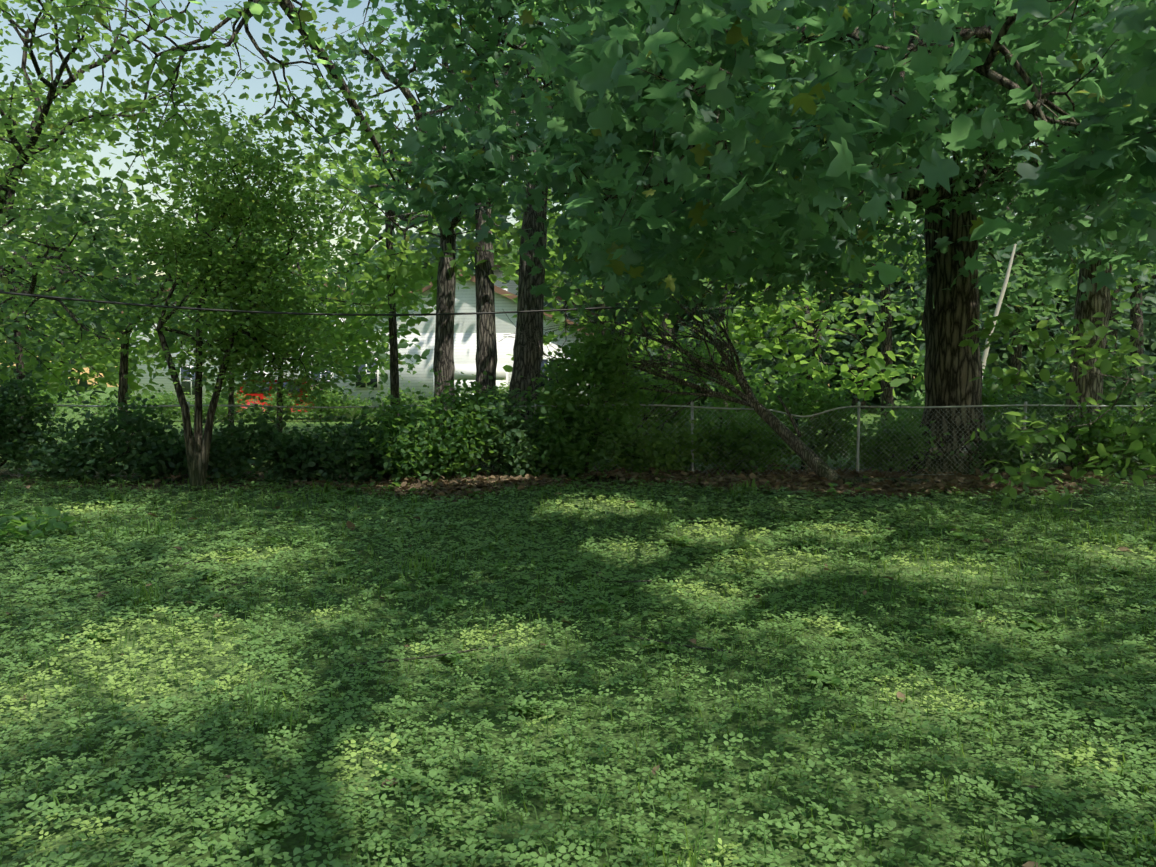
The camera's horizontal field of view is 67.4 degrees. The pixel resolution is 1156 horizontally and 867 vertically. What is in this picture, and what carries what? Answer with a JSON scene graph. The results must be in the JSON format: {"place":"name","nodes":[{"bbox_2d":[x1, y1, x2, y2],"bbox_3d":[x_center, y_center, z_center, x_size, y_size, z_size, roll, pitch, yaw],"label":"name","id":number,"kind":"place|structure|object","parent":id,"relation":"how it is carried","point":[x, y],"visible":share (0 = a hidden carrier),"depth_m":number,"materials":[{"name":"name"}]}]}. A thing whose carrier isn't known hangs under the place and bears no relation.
{"place":"outdoors","nodes":[
{"label":"outdoors","id":0,"kind":"place"},
{"bbox_2d":[0,291,743,315],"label":"overhead cable","id":1,"kind":"object","parent":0,"point":[162,306],"visible":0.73,"depth_m":10.69,"materials":[{"name":"black plastic"}]},
{"bbox_2d":[494,269,582,315],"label":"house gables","id":2,"kind":"object","parent":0,"point":[512,285],"visible":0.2,"depth_m":49.46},
{"bbox_2d":[494,265,600,320],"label":"roof trim","id":3,"kind":"structure","parent":2,"relation":"attached to","point":[559,297],"depth_m":49.19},
{"bbox_2d":[0,0,1078,386],"label":"sky","id":4,"kind":"structure","parent":0,"point":[14,52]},
{"bbox_2d":[0,387,1155,866],"bbox_3d":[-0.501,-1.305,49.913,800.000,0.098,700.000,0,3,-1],"label":"ground","id":5,"kind":"structure","parent":0,"point":[694,821],"depth_m":4.58,"materials":[{"name":"green plant"}]},
{"bbox_2d":[0,361,80,481],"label":"shrub","id":6,"kind":"object","parent":5,"relation":"on","point":[26,423],"depth_m":13.67,"materials":[{"name":"green plant"}]},
{"bbox_2d":[0,506,81,545],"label":"weed leaves","id":7,"kind":"object","parent":5,"relation":"on","point":[17,525],"visible":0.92,"depth_m":8.43,"materials":[{"name":"green plant"}]},
{"bbox_2d":[0,53,179,421],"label":"tree","id":8,"kind":"object","parent":5,"relation":"on","point":[54,381],"depth_m":20.04,"materials":[{"name":"green plant"}]},
{"bbox_2d":[4,122,116,395],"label":"tree leaves","id":9,"kind":"object","parent":8,"relation":"attached to","point":[22,174],"visible":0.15,"depth_m":19.54,"materials":[{"name":"green plant"}]},
{"bbox_2d":[2,384,204,485],"bbox_3d":[-7.615,0.027,13.750,3.202,1.624,2.035,0,3,-1],"label":"shrub","id":10,"kind":"object","parent":5,"relation":"on","point":[75,465],"depth_m":13.50,"materials":[{"name":"green plant"}]},
{"bbox_2d":[0,0,267,389],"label":"tree","id":11,"kind":"object","parent":5,"relation":"on","point":[61,220],"depth_m":12.29,"materials":[{"name":"green plant"}]},
{"bbox_2d":[0,7,216,355],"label":"tired tree leaves","id":12,"kind":"object","parent":11,"relation":"attached to","point":[4,280],"visible":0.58,"depth_m":11.42,"materials":[{"name":"green plant"}]},
{"bbox_2d":[36,236,272,447],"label":"tree trunk","id":13,"kind":"object","parent":5,"relation":"on","point":[123,383],"visible":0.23,"depth_m":18.67,"materials":[{"name":"brown wood"}]},
{"bbox_2d":[25,218,314,386],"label":"tree leaves","id":14,"kind":"object","parent":13,"relation":"attached to","point":[143,297],"visible":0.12,"depth_m":18.30,"materials":[{"name":"green plant"}]},
{"bbox_2d":[0,177,335,459],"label":"tree","id":15,"kind":"object","parent":5,"relation":"on","point":[97,266],"depth_m":14.56,"materials":[{"name":"green plant"}]},
{"bbox_2d":[1,188,283,357],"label":"tree leaves","id":16,"kind":"object","parent":15,"relation":"attached to","point":[63,284],"visible":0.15,"depth_m":15.28,"materials":[{"name":"green plant"}]},
{"bbox_2d":[108,423,264,479],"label":"shrub","id":17,"kind":"object","parent":5,"relation":"on","point":[184,471],"depth_m":14.03,"materials":[{"name":"green plant"}]},
{"bbox_2d":[55,0,395,221],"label":"tree branches","id":18,"kind":"object","parent":5,"relation":"on","point":[285,4],"visible":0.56,"depth_m":11.84,"materials":[{"name":"brown plant"}]},
{"bbox_2d":[47,3,360,189],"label":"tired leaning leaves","id":19,"kind":"object","parent":18,"relation":"attached to","point":[98,18],"visible":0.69,"depth_m":10.91,"materials":[{"name":"green plant"}]},
{"bbox_2d":[16,0,431,241],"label":"leaning leaves","id":20,"kind":"object","parent":18,"relation":"attached to","point":[116,81],"visible":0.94,"depth_m":10.38,"materials":[{"name":"green plant"}]},
{"bbox_2d":[87,94,367,490],"bbox_3d":[-5.186,-2.194,12.967,4.307,6.154,3.051,0,3,-1],"label":"tree","id":21,"kind":"object","parent":5,"relation":"on","point":[257,221],"depth_m":12.66,"materials":[{"name":"green plant"}]},
{"bbox_2d":[110,95,346,403],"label":"tired tree leaves","id":22,"kind":"object","parent":21,"relation":"attached to","point":[290,264],"visible":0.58,"depth_m":12.58,"materials":[{"name":"green plant"}]},
{"bbox_2d":[130,312,356,414],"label":"house walls","id":23,"kind":"structure","parent":5,"relation":"on","point":[165,381],"depth_m":43.59,"materials":[{"name":"grey paint"}]},
{"bbox_2d":[181,324,330,394],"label":"house glass","id":24,"kind":"object","parent":23,"relation":"in","point":[185,386],"visible":0.06,"depth_m":43.56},
{"bbox_2d":[179,318,332,414],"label":"house trim","id":25,"kind":"structure","parent":23,"relation":"attached to","point":[202,387],"depth_m":43.56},
{"bbox_2d":[54,110,470,435],"bbox_3d":[-8.470,-4.567,23.044,12.317,9.814,10.256,0,3,-1],"label":"tree","id":26,"kind":"object","parent":5,"relation":"on","point":[342,333],"depth_m":21.43,"materials":[{"name":"green plant"}]},
{"bbox_2d":[144,135,401,350],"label":"tree leaves","id":27,"kind":"object","parent":26,"relation":"attached to","point":[351,326],"visible":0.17,"depth_m":21.00,"materials":[{"name":"green plant"}]},
{"bbox_2d":[172,404,358,487],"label":"shrub","id":28,"kind":"object","parent":5,"relation":"on","point":[269,434],"depth_m":13.55,"materials":[{"name":"green plant"}]},
{"bbox_2d":[237,380,332,411],"bbox_3d":[-12.546,-1.688,38.335,4.450,1.400,1.820,0,3,-1],"label":"red car","id":29,"kind":"object","parent":5,"relation":"on","point":[260,395],"depth_m":37.42,"materials":[{"name":"red metal"}]},
{"bbox_2d":[143,224,433,431],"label":"tree","id":30,"kind":"object","parent":5,"relation":"on","point":[383,375],"depth_m":27.66,"materials":[{"name":"green plant"}]},
{"bbox_2d":[191,260,405,383],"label":"tree leaves","id":31,"kind":"object","parent":30,"relation":"attached to","point":[337,359],"depth_m":24.58,"materials":[{"name":"green plant"}]},
{"bbox_2d":[11,376,601,421],"bbox_3d":[-14.662,-1.361,35.679,32.332,2.044,3.086,0,3,-1],"label":"hedge","id":32,"kind":"object","parent":5,"relation":"on","point":[163,399],"depth_m":35.53,"materials":[{"name":"green plant"}]},
{"bbox_2d":[288,397,423,483],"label":"shrub","id":33,"kind":"object","parent":5,"relation":"on","point":[352,438],"depth_m":13.38,"materials":[{"name":"green plant"}]},
{"bbox_2d":[279,91,559,438],"bbox_3d":[-4.074,-3.861,19.651,7.521,8.793,10.162,0,3,-1],"label":"tree","id":34,"kind":"object","parent":5,"relation":"on","point":[382,259],"depth_m":18.09,"materials":[{"name":"green plant"}]},
{"bbox_2d":[302,109,501,322],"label":"tree leaves","id":35,"kind":"object","parent":34,"relation":"attached to","point":[407,237],"visible":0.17,"depth_m":19.59,"materials":[{"name":"green plant"}]},
{"bbox_2d":[311,1,542,253],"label":"tree","id":36,"kind":"object","parent":5,"relation":"on","point":[367,66],"visible":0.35,"depth_m":17.23,"materials":[{"name":"green plant"}]},
{"bbox_2d":[345,30,509,457],"bbox_3d":[-3.010,-3.939,16.537,3.848,9.303,4.987,0,3,-1],"label":"tree","id":37,"kind":"object","parent":5,"relation":"on","point":[443,361],"visible":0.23,"depth_m":17.13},
{"bbox_2d":[354,370,512,482],"bbox_3d":[-2.245,-0.081,13.679,2.435,1.855,2.297,0,3,-1],"label":"shrub","id":38,"kind":"object","parent":5,"relation":"on","point":[452,447],"depth_m":13.39,"materials":[{"name":"green plant"}]},
{"bbox_2d":[333,333,588,420],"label":"garage walls","id":39,"kind":"structure","parent":5,"relation":"on","point":[465,346],"depth_m":36.74,"materials":[{"name":"white paint"}]},
{"bbox_2d":[356,359,557,387],"bbox_3d":[-5.103,-2.547,36.715,8.600,1.200,0.025,0,3,-1],"label":"garage glass","id":40,"kind":"object","parent":39,"relation":"in","point":[371,382],"visible":0.25,"depth_m":36.68,"materials":[{"name":"grey glass"}]},
{"bbox_2d":[354,358,560,401],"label":"garage trim","id":41,"kind":"structure","parent":39,"relation":"attached to","point":[468,370],"depth_m":36.71,"materials":[{"name":"white paint"}]},
{"bbox_2d":[374,275,580,332],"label":"garage gables","id":42,"kind":"object","parent":39,"relation":"on","point":[465,300],"visible":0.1,"depth_m":36.63,"materials":[{"name":"white wood"}]},
{"bbox_2d":[360,269,593,334],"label":"garage fascia","id":43,"kind":"structure","parent":42,"relation":"attached to","point":[503,292],"depth_m":36.24,"materials":[{"name":"brown wood"}]},
{"bbox_2d":[426,376,567,477],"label":"shrub","id":44,"kind":"object","parent":5,"relation":"on","point":[506,429],"depth_m":13.87,"materials":[{"name":"green plant"}]},
{"bbox_2d":[405,0,590,466],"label":"tree","id":45,"kind":"object","parent":5,"relation":"on","point":[486,355],"visible":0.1,"depth_m":16.72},
{"bbox_2d":[370,0,625,216],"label":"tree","id":46,"kind":"object","parent":45,"relation":"attached to","point":[405,30],"visible":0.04,"depth_m":17.28,"materials":[{"name":"green plant"}]},
{"bbox_2d":[456,187,614,417],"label":"tree","id":47,"kind":"object","parent":5,"relation":"on","point":[555,237],"depth_m":26.27,"materials":[{"name":"green plant"}]},
{"bbox_2d":[502,422,604,477],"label":"shrub","id":48,"kind":"object","parent":5,"relation":"on","point":[553,453],"depth_m":13.90,"materials":[{"name":"green plant"}]},
{"bbox_2d":[15,0,1130,179],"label":"maple leaves","id":49,"kind":"object","parent":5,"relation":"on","point":[260,7],"visible":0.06,"depth_m":11.57,"materials":[{"name":"green plant"}]},
{"bbox_2d":[317,0,1155,334],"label":"maple leaves","id":50,"kind":"object","parent":49,"relation":"attached to","point":[619,102],"visible":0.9,"depth_m":6.34,"materials":[{"name":"green plant"}]},
{"bbox_2d":[0,471,1155,866],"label":"lawn clover","id":51,"kind":"object","parent":5,"relation":"on","point":[474,758],"visible":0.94,"depth_m":4.39,"materials":[{"name":"green plant"}]},
{"bbox_2d":[0,483,1155,866],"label":"clover patches","id":52,"kind":"object","parent":5,"relation":"on","point":[1080,753],"visible":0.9,"depth_m":4.63,"materials":[{"name":"green plant"}]},
{"bbox_2d":[0,463,1155,866],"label":"leaf litter","id":53,"kind":"object","parent":5,"relation":"on","point":[792,479],"visible":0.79,"depth_m":12.94,"materials":[{"name":"brown plant"}]},
{"bbox_2d":[0,203,1155,408],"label":"trees","id":54,"kind":"object","parent":5,"relation":"on","point":[1149,344],"visible":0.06,"depth_m":54.83,"materials":[{"name":"green plant"}]},
{"bbox_2d":[0,401,1155,477],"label":"chain link fence","id":55,"kind":"object","parent":5,"relation":"on","point":[858,406],"visible":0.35,"depth_m":14.35,"materials":[{"name":"grey metal"}]},
{"bbox_2d":[435,0,725,206],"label":"tree","id":56,"kind":"object","parent":5,"relation":"on","point":[502,54],"depth_m":16.59,"materials":[{"name":"green plant"}]},
{"bbox_2d":[566,316,594,399],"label":"house walls","id":57,"kind":"structure","parent":5,"relation":"on","point":[572,320],"depth_m":49.62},
{"bbox_2d":[448,0,715,468],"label":"tree","id":58,"kind":"object","parent":5,"relation":"on","point":[525,362],"visible":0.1,"depth_m":16.17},
{"bbox_2d":[13,473,1151,665],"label":"dropped twigs","id":59,"kind":"object","parent":5,"relation":"on","point":[423,657],"visible":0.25,"depth_m":6.56,"materials":[{"name":"brown wood"}]},
{"bbox_2d":[34,486,1153,850],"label":"lawn weeds","id":60,"kind":"object","parent":5,"relation":"on","point":[1090,846],"visible":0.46,"depth_m":6.09,"materials":[{"name":"green plant"}]},
{"bbox_2d":[518,306,670,478],"bbox_3d":[0.274,-0.649,14.149,2.488,2.868,2.055,0,3,-1],"label":"shrub","id":61,"kind":"object","parent":5,"relation":"on","point":[587,361],"depth_m":13.85,"materials":[{"name":"green plant"}]},
{"bbox_2d":[499,153,729,420],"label":"tree","id":62,"kind":"object","parent":5,"relation":"on","point":[557,315],"depth_m":25.19,"materials":[{"name":"green plant"}]},
{"bbox_2d":[552,275,705,349],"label":"tree leaves","id":63,"kind":"object","parent":62,"relation":"attached to","point":[624,321],"visible":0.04,"depth_m":24.79,"materials":[{"name":"green plant"}]},
{"bbox_2d":[538,323,699,459],"bbox_3d":[0.694,-0.778,17.055,3.457,2.793,1.885,0,3,-1],"label":"shrub","id":64,"kind":"object","parent":5,"relation":"on","point":[660,398],"depth_m":16.89,"materials":[{"name":"green plant"}]},
{"bbox_2d":[88,478,1155,866],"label":"lawn grass tufts","id":65,"kind":"object","parent":5,"relation":"on","point":[416,564],"visible":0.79,"depth_m":4.15,"materials":[{"name":"green plant"}]},
{"bbox_2d":[498,51,771,412],"bbox_3d":[2.832,-7.665,33.738,14.348,14.765,6.087,0,3,-1],"label":"tree","id":66,"kind":"object","parent":5,"relation":"on","point":[664,323],"depth_m":36.53,"materials":[{"name":"brown wood"}]},
{"bbox_2d":[435,8,863,409],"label":"tree","id":67,"kind":"object","parent":5,"relation":"on","point":[743,356],"depth_m":44.30,"materials":[{"name":"green plant"}]},
{"bbox_2d":[491,32,752,375],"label":"tree leaves","id":68,"kind":"object","parent":67,"relation":"attached to","point":[682,325],"visible":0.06,"depth_m":44.81,"materials":[{"name":"green plant"}]},
{"bbox_2d":[599,408,719,474],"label":"shrub","id":69,"kind":"object","parent":5,"relation":"on","point":[650,457],"depth_m":14.25,"materials":[{"name":"green plant"}]},
{"bbox_2d":[498,257,840,479],"bbox_3d":[1.214,-1.672,14.960,5.703,4.907,3.668,0,3,-1],"label":"leaning tree","id":70,"kind":"object","parent":5,"relation":"on","point":[811,459],"visible":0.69,"depth_m":14.49,"materials":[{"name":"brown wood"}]},
{"bbox_2d":[229,467,1151,497],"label":"fallen leaves","id":71,"kind":"object","parent":5,"relation":"on","point":[1004,481],"visible":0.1,"depth_m":12.94,"materials":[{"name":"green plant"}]},
{"bbox_2d":[626,316,778,460],"bbox_3d":[2.505,-0.894,17.568,3.337,2.965,2.221,0,3,-1],"label":"shrub","id":72,"kind":"object","parent":5,"relation":"on","point":[716,359],"depth_m":17.50,"materials":[{"name":"green plant"}]},
{"bbox_2d":[296,0,1155,476],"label":"tree","id":73,"kind":"object","parent":5,"relation":"on","point":[952,366],"visible":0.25,"depth_m":14.72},
{"bbox_2d":[671,387,797,475],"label":"shrub","id":74,"kind":"object","parent":5,"relation":"on","point":[728,438],"depth_m":14.46,"materials":[{"name":"green plant"}]},
{"bbox_2d":[647,145,844,421],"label":"tree","id":75,"kind":"object","parent":5,"relation":"on","point":[721,344],"depth_m":31.63,"materials":[{"name":"brown wood"}]},
{"bbox_2d":[681,169,925,434],"bbox_3d":[7.356,-3.835,25.396,9.073,8.088,9.793,0,3,-1],"label":"bush","id":76,"kind":"object","parent":5,"relation":"on","point":[870,307],"depth_m":24.07,"materials":[{"name":"green plant"}]},
{"bbox_2d":[696,261,878,335],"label":"tree leaves","id":77,"kind":"object","parent":76,"relation":"attached to","point":[799,307],"visible":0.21,"depth_m":23.61,"materials":[{"name":"green plant"}]},
{"bbox_2d":[733,348,880,469],"bbox_3d":[4.154,-0.443,15.907,2.814,2.256,1.928,0,3,-1],"label":"shrub","id":78,"kind":"object","parent":5,"relation":"on","point":[825,404],"depth_m":15.68,"materials":[{"name":"green plant"}]},
{"bbox_2d":[678,0,1059,409],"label":"tree","id":79,"kind":"object","parent":5,"relation":"on","point":[848,346],"depth_m":45.88,"materials":[{"name":"green plant"}]},
{"bbox_2d":[779,224,999,382],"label":"tree leaves","id":80,"kind":"object","parent":79,"relation":"attached to","point":[845,294],"visible":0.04,"depth_m":46.48,"materials":[{"name":"green plant"}]},
{"bbox_2d":[842,478,928,483],"bbox_3d":[4.694,0.740,13.251,1.395,0.128,0.144,0,3,-8],"label":"ground log","id":81,"kind":"object","parent":5,"relation":"on","point":[858,480],"visible":0.38,"depth_m":13.19,"materials":[{"name":"brown wood"}]},
{"bbox_2d":[832,410,949,473],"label":"shrub","id":82,"kind":"object","parent":5,"relation":"on","point":[904,445],"depth_m":14.85,"materials":[{"name":"green plant"}]},
{"bbox_2d":[798,116,1041,420],"bbox_3d":[11.507,-6.337,30.936,12.235,12.448,7.724,0,3,-1],"label":"tree","id":83,"kind":"object","parent":5,"relation":"on","point":[887,396],"depth_m":32.68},
{"bbox_2d":[863,359,1035,437],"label":"shrub","id":84,"kind":"object","parent":5,"relation":"on","point":[990,400],"depth_m":16.88,"materials":[{"name":"green plant"}]},
{"bbox_2d":[981,244,1016,378],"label":"pale stem","id":85,"kind":"object","parent":5,"relation":"on","point":[996,313],"visible":0.62,"depth_m":20.06,"materials":[{"name":"beige wood"}]},
{"bbox_2d":[869,147,1155,421],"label":"tree","id":86,"kind":"object","parent":5,"relation":"on","point":[1019,279],"depth_m":24.93,"materials":[{"name":"green plant"}]},
{"bbox_2d":[950,398,1078,475],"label":"shrub","id":87,"kind":"object","parent":5,"relation":"on","point":[1011,455],"depth_m":14.48,"materials":[{"name":"green plant"}]},
{"bbox_2d":[912,7,1155,404],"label":"tree","id":88,"kind":"object","parent":5,"relation":"on","point":[1152,321],"depth_m":44.73,"materials":[{"name":"plant"}]},
{"bbox_2d":[975,70,1135,472],"bbox_3d":[8.143,-3.807,13.741,3.607,9.361,7.930,3,4,39],"label":"tree trunk","id":89,"kind":"object","parent":5,"relation":"on","point":[1089,384],"visible":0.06,"depth_m":14.57,"materials":[{"name":"brown wood"}]},
{"bbox_2d":[901,1,1155,291],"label":"tree leaves","id":90,"kind":"object","parent":89,"relation":"attached to","point":[964,203],"visible":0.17,"depth_m":11.75,"materials":[{"name":"green plant"}]},
{"bbox_2d":[958,312,1155,506],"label":"sapling","id":91,"kind":"object","parent":5,"relation":"on","point":[1088,329],"depth_m":10.58,"materials":[{"name":"green plant"}]},
{"bbox_2d":[987,336,1155,458],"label":"shrub","id":92,"kind":"object","parent":5,"relation":"on","point":[1117,391],"depth_m":16.33,"materials":[{"name":"green plant"}]},
{"bbox_2d":[1015,146,1155,423],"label":"tree","id":93,"kind":"object","parent":5,"relation":"on","point":[1137,320],"depth_m":30.71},
{"bbox_2d":[1040,394,1155,477],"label":"shrub","id":94,"kind":"object","parent":5,"relation":"on","point":[1105,423],"depth_m":14.20,"materials":[{"name":"green plant"}]},
{"bbox_2d":[1136,388,1155,470],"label":"shrub","id":95,"kind":"object","parent":5,"relation":"on","point":[1150,409],"visible":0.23,"depth_m":14.65,"materials":[{"name":"green plant"}]},
{"bbox_2d":[295,2,969,90],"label":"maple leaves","id":96,"kind":"object","parent":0,"point":[305,16],"visible":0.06,"depth_m":10.76,"materials":[{"name":"green plant"}]}
]}

